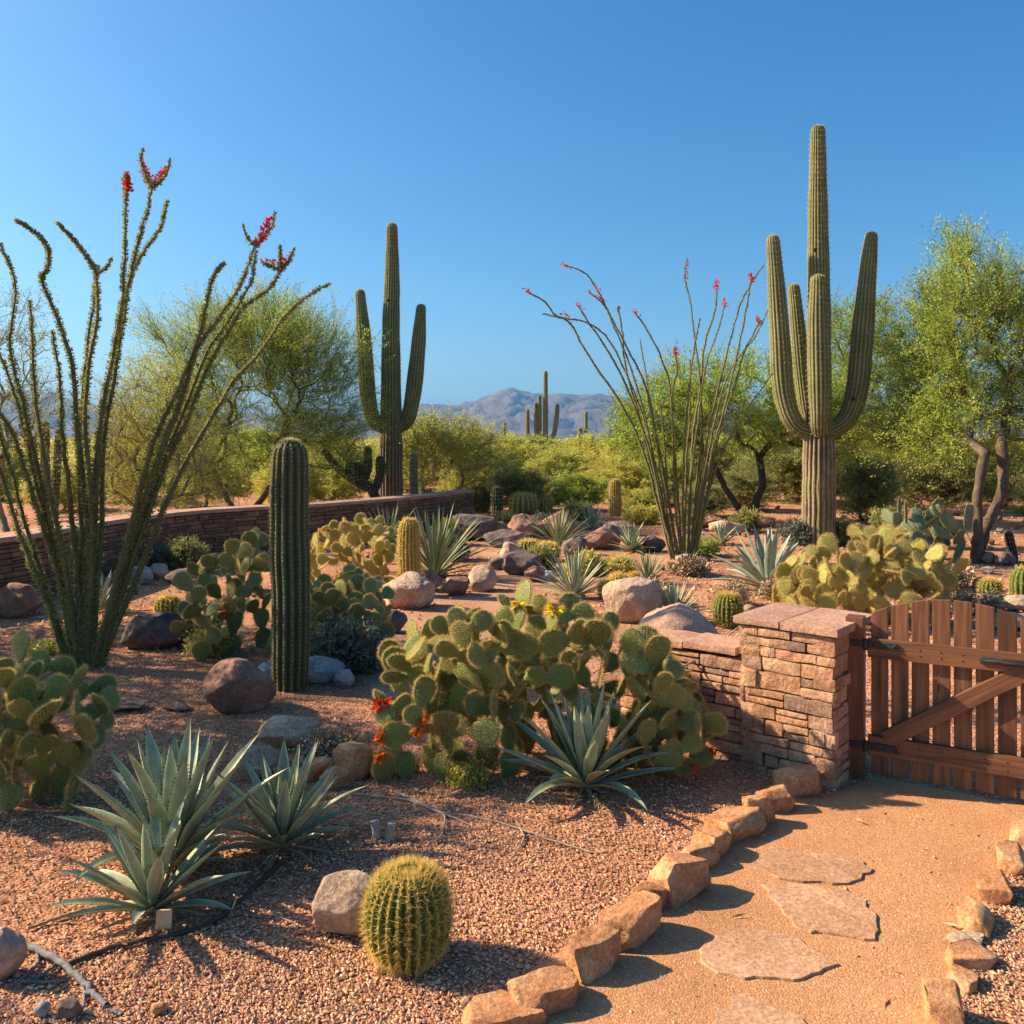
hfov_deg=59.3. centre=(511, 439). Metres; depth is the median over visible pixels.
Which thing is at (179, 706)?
boulder
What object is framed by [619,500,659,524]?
shrub
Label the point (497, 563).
boulder
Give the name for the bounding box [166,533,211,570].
shrub
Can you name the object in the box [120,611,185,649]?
boulder
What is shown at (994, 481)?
desert shrub
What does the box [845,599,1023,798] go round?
wooden gate
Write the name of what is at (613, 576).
barrel cactus
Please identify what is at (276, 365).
palo verde tree
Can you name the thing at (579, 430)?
saguaro
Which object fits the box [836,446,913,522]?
desert shrub
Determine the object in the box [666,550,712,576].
shrub
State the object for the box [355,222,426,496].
saguaro
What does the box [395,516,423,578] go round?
column cactus
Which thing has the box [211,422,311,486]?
desert shrub
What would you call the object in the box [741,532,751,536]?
loose stone
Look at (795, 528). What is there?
shrub
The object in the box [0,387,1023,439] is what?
mountains
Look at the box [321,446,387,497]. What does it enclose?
cholla cactus
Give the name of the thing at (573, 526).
boulder
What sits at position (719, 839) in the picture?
kerb stone
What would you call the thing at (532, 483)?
desert shrub
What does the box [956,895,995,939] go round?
kerb stone
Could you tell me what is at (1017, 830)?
kerb stone
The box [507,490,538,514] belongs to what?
barrel cactus
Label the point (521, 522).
boulder
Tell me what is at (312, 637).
shrub
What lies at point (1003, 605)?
boulder
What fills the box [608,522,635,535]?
boulder
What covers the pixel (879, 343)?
mesquite tree
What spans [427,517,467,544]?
shrub
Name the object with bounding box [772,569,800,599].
prickly pear
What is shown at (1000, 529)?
loose stone
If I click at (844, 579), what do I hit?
prickly pear
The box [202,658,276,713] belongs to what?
boulder
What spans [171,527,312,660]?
prickly pear
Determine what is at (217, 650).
shrub
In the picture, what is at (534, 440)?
desert shrub
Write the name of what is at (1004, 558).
boulder
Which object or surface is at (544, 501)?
barrel cactus
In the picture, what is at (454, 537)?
shrub
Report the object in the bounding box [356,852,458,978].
barrel cactus
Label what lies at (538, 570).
boulder
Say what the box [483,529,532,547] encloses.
boulder
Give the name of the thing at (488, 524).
boulder
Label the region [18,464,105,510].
desert shrub
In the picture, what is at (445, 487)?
desert shrub
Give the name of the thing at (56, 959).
fallen branch
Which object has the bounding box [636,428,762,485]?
desert shrub
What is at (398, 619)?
boulder
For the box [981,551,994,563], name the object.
boulder
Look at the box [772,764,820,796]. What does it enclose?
kerb stone
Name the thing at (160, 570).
boulder
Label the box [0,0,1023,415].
sky
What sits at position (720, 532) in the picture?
agave
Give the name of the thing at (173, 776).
agave
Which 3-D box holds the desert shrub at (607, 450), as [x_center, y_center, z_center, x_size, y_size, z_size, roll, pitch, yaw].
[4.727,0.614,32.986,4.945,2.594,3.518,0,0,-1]
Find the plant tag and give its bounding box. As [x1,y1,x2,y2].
[155,909,172,931]
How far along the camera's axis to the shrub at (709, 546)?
13.83 m
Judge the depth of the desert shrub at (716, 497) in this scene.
20.70 m
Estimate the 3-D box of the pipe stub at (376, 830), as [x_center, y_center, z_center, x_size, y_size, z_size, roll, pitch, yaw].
[-0.615,1.767,4.070,0.053,0.090,0.043,0,0,0]
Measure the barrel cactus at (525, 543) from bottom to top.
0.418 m
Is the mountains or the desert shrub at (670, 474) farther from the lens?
the mountains
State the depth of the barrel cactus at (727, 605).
8.57 m
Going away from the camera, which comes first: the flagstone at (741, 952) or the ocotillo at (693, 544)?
the flagstone at (741, 952)
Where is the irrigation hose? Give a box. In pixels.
[59,856,291,968]
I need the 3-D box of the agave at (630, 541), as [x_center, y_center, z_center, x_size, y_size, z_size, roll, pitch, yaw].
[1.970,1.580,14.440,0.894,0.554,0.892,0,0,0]
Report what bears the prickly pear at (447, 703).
on the ground
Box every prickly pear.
[0,628,122,814]
[169,611,223,641]
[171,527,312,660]
[310,512,396,586]
[310,563,396,639]
[370,599,524,781]
[493,576,673,775]
[626,652,728,776]
[769,522,900,623]
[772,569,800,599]
[847,522,970,625]
[881,497,974,563]
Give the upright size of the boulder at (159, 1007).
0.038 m
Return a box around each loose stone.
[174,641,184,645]
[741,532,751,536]
[743,604,756,610]
[980,566,993,573]
[988,539,994,544]
[996,527,1005,532]
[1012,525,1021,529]
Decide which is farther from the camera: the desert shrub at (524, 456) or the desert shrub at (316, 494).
the desert shrub at (524, 456)
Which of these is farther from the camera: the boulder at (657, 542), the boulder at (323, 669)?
the boulder at (657, 542)
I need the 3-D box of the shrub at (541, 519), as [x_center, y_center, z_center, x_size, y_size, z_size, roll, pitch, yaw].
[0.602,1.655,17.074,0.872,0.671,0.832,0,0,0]
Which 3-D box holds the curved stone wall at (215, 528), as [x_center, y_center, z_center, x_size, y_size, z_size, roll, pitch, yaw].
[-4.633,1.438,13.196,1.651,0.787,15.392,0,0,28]
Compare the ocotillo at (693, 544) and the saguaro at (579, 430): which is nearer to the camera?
the ocotillo at (693, 544)
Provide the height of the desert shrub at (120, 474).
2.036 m
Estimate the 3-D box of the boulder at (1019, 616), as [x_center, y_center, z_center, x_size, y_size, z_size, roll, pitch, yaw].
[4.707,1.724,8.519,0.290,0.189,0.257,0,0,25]
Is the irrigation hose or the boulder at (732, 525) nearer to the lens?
the irrigation hose
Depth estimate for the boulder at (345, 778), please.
4.65 m
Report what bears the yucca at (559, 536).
on the ground
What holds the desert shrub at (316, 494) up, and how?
on the ground
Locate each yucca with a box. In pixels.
[358,503,426,548]
[383,500,502,578]
[523,504,594,547]
[528,544,616,601]
[574,500,612,530]
[619,548,678,584]
[641,577,714,620]
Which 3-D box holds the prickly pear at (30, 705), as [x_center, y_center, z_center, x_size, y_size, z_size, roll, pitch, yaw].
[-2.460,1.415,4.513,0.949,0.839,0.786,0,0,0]
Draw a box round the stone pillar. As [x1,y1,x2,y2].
[733,602,870,789]
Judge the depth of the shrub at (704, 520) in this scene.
17.89 m
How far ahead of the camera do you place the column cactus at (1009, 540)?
13.23 m
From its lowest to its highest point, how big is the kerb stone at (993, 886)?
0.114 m
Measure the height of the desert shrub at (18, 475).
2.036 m
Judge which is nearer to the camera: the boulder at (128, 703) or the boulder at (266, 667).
the boulder at (128, 703)
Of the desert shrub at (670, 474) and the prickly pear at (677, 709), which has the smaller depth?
the prickly pear at (677, 709)
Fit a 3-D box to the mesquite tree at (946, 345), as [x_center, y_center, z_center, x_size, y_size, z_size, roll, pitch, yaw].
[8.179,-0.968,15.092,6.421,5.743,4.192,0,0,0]
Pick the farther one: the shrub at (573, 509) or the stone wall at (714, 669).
the shrub at (573, 509)
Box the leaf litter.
[0,593,1023,1014]
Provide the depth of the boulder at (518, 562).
11.92 m
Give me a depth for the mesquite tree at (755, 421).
19.36 m
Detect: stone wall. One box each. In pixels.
[0,490,474,592]
[619,627,741,761]
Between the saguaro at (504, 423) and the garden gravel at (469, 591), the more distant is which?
the saguaro at (504, 423)
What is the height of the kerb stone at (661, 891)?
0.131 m
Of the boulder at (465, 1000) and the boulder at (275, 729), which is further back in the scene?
the boulder at (275, 729)
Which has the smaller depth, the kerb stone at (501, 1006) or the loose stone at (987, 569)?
the kerb stone at (501, 1006)
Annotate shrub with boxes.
[0,444,62,500]
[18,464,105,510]
[25,635,56,657]
[82,432,228,462]
[86,440,150,504]
[137,537,176,569]
[160,445,260,507]
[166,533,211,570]
[177,623,244,658]
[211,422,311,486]
[242,458,334,504]
[288,715,374,765]
[307,431,376,501]
[309,609,388,675]
[309,621,323,655]
[359,425,450,491]
[425,426,495,483]
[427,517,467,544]
[432,456,501,491]
[440,431,556,477]
[440,751,494,792]
[446,532,477,561]
[467,484,490,512]
[485,462,555,509]
[492,508,516,524]
[500,432,574,463]
[522,446,597,496]
[523,542,564,570]
[532,510,553,536]
[538,428,638,478]
[547,469,609,509]
[560,497,594,519]
[563,546,607,576]
[578,429,682,483]
[582,450,654,503]
[596,551,641,575]
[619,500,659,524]
[621,487,668,509]
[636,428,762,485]
[637,450,709,505]
[641,573,678,605]
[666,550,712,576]
[670,479,731,516]
[673,504,708,529]
[678,535,724,556]
[710,574,762,604]
[713,462,782,510]
[721,439,842,504]
[723,505,768,532]
[735,426,864,482]
[755,574,781,600]
[773,513,813,545]
[835,514,865,545]
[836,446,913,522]
[843,428,950,481]
[866,504,912,529]
[881,446,994,515]
[945,563,982,591]
[947,439,1023,508]
[950,582,1012,619]
[998,457,1023,524]
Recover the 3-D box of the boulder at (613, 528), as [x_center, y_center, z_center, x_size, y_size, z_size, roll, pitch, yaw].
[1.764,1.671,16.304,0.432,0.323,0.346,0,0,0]
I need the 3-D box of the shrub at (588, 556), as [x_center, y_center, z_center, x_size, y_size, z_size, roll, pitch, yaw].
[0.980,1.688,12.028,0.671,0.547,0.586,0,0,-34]
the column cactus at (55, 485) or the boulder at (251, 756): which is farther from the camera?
the column cactus at (55, 485)
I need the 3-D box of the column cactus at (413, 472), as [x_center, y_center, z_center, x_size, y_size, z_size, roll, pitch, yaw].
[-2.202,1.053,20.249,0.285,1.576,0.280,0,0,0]
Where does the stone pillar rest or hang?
on the ground
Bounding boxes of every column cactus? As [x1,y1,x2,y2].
[38,420,52,513]
[50,429,64,515]
[267,437,312,692]
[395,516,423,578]
[409,452,419,493]
[490,485,504,515]
[607,478,622,515]
[1003,530,1018,562]
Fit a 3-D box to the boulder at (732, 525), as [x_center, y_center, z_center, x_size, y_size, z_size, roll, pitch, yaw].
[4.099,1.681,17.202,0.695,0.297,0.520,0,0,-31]
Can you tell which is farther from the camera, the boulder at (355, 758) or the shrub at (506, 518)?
the shrub at (506, 518)
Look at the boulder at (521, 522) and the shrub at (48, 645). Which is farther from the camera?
the boulder at (521, 522)
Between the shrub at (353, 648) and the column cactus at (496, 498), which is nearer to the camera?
the shrub at (353, 648)
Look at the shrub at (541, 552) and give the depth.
12.38 m
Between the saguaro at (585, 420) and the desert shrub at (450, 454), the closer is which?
the desert shrub at (450, 454)
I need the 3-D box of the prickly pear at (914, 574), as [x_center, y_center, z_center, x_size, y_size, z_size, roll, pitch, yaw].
[3.904,1.322,8.913,0.967,1.023,1.364,0,0,0]
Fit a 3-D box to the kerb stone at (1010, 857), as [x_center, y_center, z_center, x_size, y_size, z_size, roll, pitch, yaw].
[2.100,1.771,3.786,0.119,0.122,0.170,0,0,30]
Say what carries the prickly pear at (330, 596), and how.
on the ground
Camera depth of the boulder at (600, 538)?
14.72 m
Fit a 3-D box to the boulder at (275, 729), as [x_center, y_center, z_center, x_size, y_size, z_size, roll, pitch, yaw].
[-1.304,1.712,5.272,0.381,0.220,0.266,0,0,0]
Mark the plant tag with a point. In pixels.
(163, 919)
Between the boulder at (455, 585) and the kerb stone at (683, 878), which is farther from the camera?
the boulder at (455, 585)
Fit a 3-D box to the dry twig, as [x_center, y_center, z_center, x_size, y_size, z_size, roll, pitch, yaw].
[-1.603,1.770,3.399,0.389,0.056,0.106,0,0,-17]
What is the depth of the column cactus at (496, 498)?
20.66 m
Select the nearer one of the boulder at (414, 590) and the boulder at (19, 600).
the boulder at (19, 600)
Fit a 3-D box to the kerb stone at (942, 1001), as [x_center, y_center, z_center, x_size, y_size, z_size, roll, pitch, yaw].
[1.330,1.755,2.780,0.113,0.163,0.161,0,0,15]
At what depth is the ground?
4.12 m
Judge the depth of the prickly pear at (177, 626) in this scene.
7.73 m
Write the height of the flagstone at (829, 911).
0.028 m
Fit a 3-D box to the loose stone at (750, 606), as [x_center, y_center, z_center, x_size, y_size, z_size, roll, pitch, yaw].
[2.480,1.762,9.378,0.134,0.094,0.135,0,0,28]
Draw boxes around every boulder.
[0,582,43,618]
[0,926,27,981]
[33,1001,50,1017]
[57,996,81,1019]
[81,696,148,710]
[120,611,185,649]
[131,566,152,584]
[150,563,169,579]
[151,1001,166,1014]
[162,701,190,710]
[164,568,196,583]
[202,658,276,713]
[232,745,280,779]
[257,662,271,676]
[258,715,323,747]
[298,756,333,782]
[308,655,344,683]
[311,870,372,936]
[320,765,354,789]
[333,669,354,687]
[333,741,372,780]
[368,750,393,773]
[373,964,384,974]
[382,571,435,608]
[388,609,407,632]
[421,569,440,590]
[440,577,469,594]
[452,514,496,539]
[461,996,470,1006]
[468,565,497,591]
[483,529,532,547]
[488,557,503,569]
[493,521,508,530]
[499,541,523,558]
[502,550,541,574]
[507,513,548,538]
[524,565,546,581]
[542,511,578,537]
[542,570,556,581]
[562,537,586,555]
[583,527,620,549]
[602,576,662,622]
[603,523,620,537]
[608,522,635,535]
[638,603,719,634]
[643,535,665,551]
[702,515,722,526]
[709,520,747,534]
[758,516,775,527]
[972,594,1006,609]
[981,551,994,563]
[994,612,1023,629]
[995,551,1016,565]
[1003,595,1023,610]
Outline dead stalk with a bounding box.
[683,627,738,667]
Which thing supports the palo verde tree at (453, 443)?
on the ground
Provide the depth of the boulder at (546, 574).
11.40 m
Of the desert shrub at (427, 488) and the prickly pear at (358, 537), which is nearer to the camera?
the prickly pear at (358, 537)
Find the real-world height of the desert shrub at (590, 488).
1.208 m
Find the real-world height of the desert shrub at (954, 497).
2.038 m
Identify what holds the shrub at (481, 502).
on the ground
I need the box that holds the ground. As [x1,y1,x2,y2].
[0,458,1023,1023]
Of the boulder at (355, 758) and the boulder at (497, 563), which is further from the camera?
the boulder at (497, 563)
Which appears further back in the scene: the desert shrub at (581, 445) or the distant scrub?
the distant scrub
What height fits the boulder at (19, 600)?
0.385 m
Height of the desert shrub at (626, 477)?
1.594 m
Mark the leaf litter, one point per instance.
(70, 923)
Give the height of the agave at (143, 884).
0.464 m
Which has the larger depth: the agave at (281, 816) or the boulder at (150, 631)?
the boulder at (150, 631)
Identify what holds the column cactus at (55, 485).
on the ground
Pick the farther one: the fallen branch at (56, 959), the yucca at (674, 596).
the yucca at (674, 596)
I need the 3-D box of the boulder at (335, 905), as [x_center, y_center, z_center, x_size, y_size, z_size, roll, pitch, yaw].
[-0.598,1.710,3.300,0.252,0.226,0.202,0,0,0]
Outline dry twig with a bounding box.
[28,900,138,929]
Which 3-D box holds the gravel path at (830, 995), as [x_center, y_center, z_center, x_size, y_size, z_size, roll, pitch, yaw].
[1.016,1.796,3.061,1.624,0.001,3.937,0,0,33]
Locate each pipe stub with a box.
[370,819,380,839]
[385,820,396,840]
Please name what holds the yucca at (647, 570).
on the ground
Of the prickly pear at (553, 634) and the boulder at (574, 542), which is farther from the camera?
the boulder at (574, 542)
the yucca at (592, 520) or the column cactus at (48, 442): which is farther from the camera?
the column cactus at (48, 442)
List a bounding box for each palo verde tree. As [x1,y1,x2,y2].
[0,279,79,531]
[53,347,259,515]
[89,264,400,505]
[362,399,526,493]
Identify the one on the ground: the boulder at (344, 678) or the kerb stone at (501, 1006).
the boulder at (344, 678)
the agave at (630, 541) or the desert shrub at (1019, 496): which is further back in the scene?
the desert shrub at (1019, 496)
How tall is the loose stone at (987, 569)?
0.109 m
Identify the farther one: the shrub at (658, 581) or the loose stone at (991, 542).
the loose stone at (991, 542)
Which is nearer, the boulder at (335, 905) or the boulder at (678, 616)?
the boulder at (335, 905)
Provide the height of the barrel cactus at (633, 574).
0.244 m
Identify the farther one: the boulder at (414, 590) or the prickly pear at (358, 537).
the prickly pear at (358, 537)
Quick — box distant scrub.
[1,432,1023,474]
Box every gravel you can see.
[0,513,1023,654]
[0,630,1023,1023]
[555,787,996,1023]
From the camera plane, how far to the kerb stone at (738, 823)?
4.08 m
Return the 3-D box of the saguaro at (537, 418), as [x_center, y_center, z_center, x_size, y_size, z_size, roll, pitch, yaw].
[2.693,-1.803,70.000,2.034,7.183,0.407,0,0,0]
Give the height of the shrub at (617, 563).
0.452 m
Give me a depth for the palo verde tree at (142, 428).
17.34 m
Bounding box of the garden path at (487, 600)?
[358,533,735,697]
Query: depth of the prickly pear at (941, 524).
12.97 m
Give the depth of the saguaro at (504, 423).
69.90 m
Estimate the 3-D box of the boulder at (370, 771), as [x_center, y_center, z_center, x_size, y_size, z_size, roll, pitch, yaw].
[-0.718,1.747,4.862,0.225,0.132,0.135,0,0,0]
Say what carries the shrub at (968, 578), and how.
on the ground
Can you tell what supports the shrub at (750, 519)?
on the ground
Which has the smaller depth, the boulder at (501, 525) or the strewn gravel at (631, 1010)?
the strewn gravel at (631, 1010)
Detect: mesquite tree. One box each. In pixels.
[595,336,881,512]
[786,280,986,469]
[835,206,1023,563]
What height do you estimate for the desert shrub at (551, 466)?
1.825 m
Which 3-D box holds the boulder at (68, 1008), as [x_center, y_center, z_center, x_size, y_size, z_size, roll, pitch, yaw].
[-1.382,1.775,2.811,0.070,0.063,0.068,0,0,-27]
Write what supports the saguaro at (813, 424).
on the ground
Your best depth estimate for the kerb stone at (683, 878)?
3.52 m
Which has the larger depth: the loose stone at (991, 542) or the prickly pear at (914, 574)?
the loose stone at (991, 542)
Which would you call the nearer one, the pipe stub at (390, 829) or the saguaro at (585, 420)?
the pipe stub at (390, 829)
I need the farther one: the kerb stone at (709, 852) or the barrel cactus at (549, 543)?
the barrel cactus at (549, 543)
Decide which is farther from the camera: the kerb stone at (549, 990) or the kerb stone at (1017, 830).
the kerb stone at (1017, 830)
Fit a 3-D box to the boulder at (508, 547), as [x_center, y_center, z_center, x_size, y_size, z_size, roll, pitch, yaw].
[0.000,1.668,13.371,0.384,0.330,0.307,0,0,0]
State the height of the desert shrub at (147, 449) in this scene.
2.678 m
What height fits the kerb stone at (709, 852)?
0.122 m
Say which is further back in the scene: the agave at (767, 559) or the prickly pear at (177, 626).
the agave at (767, 559)
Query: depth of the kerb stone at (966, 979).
2.96 m
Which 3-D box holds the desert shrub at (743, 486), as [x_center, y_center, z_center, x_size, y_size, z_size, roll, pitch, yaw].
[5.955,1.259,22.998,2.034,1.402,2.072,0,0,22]
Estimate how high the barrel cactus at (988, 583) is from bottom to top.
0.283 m
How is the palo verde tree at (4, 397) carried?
on the ground
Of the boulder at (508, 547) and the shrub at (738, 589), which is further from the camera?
the boulder at (508, 547)
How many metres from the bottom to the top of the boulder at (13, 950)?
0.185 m
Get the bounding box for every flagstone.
[699,925,838,981]
[712,994,805,1023]
[749,846,872,885]
[760,882,878,941]
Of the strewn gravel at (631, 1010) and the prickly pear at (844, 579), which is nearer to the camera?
the strewn gravel at (631, 1010)
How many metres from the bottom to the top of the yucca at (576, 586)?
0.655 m
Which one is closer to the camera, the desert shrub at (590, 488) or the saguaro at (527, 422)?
the desert shrub at (590, 488)
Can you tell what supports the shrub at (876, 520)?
on the ground
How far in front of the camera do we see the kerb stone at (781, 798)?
4.35 m
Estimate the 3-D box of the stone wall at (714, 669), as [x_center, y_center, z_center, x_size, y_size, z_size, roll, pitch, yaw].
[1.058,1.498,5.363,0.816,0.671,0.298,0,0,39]
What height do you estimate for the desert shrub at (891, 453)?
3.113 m
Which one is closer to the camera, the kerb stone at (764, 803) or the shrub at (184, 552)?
the kerb stone at (764, 803)
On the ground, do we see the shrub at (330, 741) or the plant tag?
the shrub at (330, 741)
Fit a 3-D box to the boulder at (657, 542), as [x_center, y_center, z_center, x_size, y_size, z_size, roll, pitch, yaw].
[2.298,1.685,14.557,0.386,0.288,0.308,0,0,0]
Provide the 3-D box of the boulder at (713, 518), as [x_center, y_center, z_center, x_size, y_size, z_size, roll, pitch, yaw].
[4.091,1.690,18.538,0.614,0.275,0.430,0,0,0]
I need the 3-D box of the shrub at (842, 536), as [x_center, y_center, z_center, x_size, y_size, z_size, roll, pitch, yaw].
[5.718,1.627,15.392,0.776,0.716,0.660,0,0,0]
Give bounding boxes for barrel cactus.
[150,592,180,612]
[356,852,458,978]
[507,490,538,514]
[517,537,539,550]
[535,539,561,559]
[536,493,554,511]
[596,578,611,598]
[606,570,628,580]
[627,570,640,577]
[708,588,745,628]
[975,575,1004,597]
[1007,564,1023,594]
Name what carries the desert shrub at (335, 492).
on the ground
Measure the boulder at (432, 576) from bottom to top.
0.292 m
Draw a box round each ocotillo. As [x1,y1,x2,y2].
[0,147,330,668]
[523,257,772,559]
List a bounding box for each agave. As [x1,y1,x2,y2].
[46,791,251,941]
[51,715,287,891]
[71,569,130,611]
[201,739,368,867]
[496,677,679,811]
[608,521,661,554]
[703,522,740,545]
[703,525,810,596]
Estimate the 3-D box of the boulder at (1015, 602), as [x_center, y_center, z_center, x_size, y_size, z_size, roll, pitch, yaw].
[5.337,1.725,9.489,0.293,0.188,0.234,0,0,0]
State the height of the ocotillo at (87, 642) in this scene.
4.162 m
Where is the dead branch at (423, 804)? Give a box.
[342,791,591,861]
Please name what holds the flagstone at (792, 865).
on the gravel path at (830, 995)
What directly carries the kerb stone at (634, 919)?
on the gravel path at (830, 995)
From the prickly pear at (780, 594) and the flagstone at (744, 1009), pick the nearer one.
the flagstone at (744, 1009)
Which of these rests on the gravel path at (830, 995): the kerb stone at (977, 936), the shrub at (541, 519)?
the kerb stone at (977, 936)
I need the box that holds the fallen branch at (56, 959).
[3,928,122,1015]
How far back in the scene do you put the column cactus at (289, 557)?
6.43 m
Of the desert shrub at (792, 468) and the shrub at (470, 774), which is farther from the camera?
the desert shrub at (792, 468)
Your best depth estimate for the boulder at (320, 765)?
4.72 m
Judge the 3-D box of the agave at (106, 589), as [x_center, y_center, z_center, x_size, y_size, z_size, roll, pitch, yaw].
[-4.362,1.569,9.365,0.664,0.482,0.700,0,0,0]
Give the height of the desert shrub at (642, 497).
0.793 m
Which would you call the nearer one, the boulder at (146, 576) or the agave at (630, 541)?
the boulder at (146, 576)
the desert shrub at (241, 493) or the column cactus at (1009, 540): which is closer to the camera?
the column cactus at (1009, 540)
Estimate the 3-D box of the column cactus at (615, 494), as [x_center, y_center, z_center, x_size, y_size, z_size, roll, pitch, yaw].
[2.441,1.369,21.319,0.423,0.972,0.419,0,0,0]
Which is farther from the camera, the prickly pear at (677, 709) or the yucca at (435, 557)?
the yucca at (435, 557)
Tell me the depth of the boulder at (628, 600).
8.78 m
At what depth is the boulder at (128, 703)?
5.99 m
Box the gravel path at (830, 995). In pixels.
[505,777,1023,1023]
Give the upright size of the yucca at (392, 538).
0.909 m
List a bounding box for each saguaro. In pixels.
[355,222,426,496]
[503,422,505,440]
[525,409,529,439]
[534,371,559,440]
[577,427,582,437]
[584,411,587,434]
[765,124,878,545]
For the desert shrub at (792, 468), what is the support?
on the ground
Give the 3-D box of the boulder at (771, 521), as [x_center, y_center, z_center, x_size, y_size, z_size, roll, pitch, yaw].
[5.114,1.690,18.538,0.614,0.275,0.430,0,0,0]
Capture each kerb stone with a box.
[460,989,546,1023]
[507,965,579,1016]
[563,923,621,985]
[598,890,661,950]
[627,881,667,908]
[647,852,710,909]
[680,842,719,867]
[691,824,731,856]
[703,806,766,843]
[741,795,775,823]
[754,784,795,812]
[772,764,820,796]
[921,977,964,1023]
[944,939,997,970]
[945,963,977,994]
[947,930,983,944]
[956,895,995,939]
[976,869,1012,904]
[995,840,1023,876]
[1009,819,1023,847]
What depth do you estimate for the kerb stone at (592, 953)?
3.02 m
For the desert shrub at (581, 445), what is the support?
on the ground
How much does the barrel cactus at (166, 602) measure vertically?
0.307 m
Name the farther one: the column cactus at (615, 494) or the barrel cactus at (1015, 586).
the column cactus at (615, 494)
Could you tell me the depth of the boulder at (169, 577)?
11.19 m
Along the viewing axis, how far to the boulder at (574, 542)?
13.97 m
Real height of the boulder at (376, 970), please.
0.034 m
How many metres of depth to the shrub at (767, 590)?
10.11 m
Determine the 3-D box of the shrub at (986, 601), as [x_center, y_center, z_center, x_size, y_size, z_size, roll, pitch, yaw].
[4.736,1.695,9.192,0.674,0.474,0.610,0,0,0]
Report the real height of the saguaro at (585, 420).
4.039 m
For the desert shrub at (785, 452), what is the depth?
33.60 m
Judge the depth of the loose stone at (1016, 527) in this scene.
18.05 m
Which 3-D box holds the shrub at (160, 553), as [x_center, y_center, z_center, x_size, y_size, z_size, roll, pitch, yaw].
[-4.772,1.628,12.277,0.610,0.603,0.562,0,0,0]
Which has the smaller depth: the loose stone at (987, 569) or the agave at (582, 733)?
the agave at (582, 733)

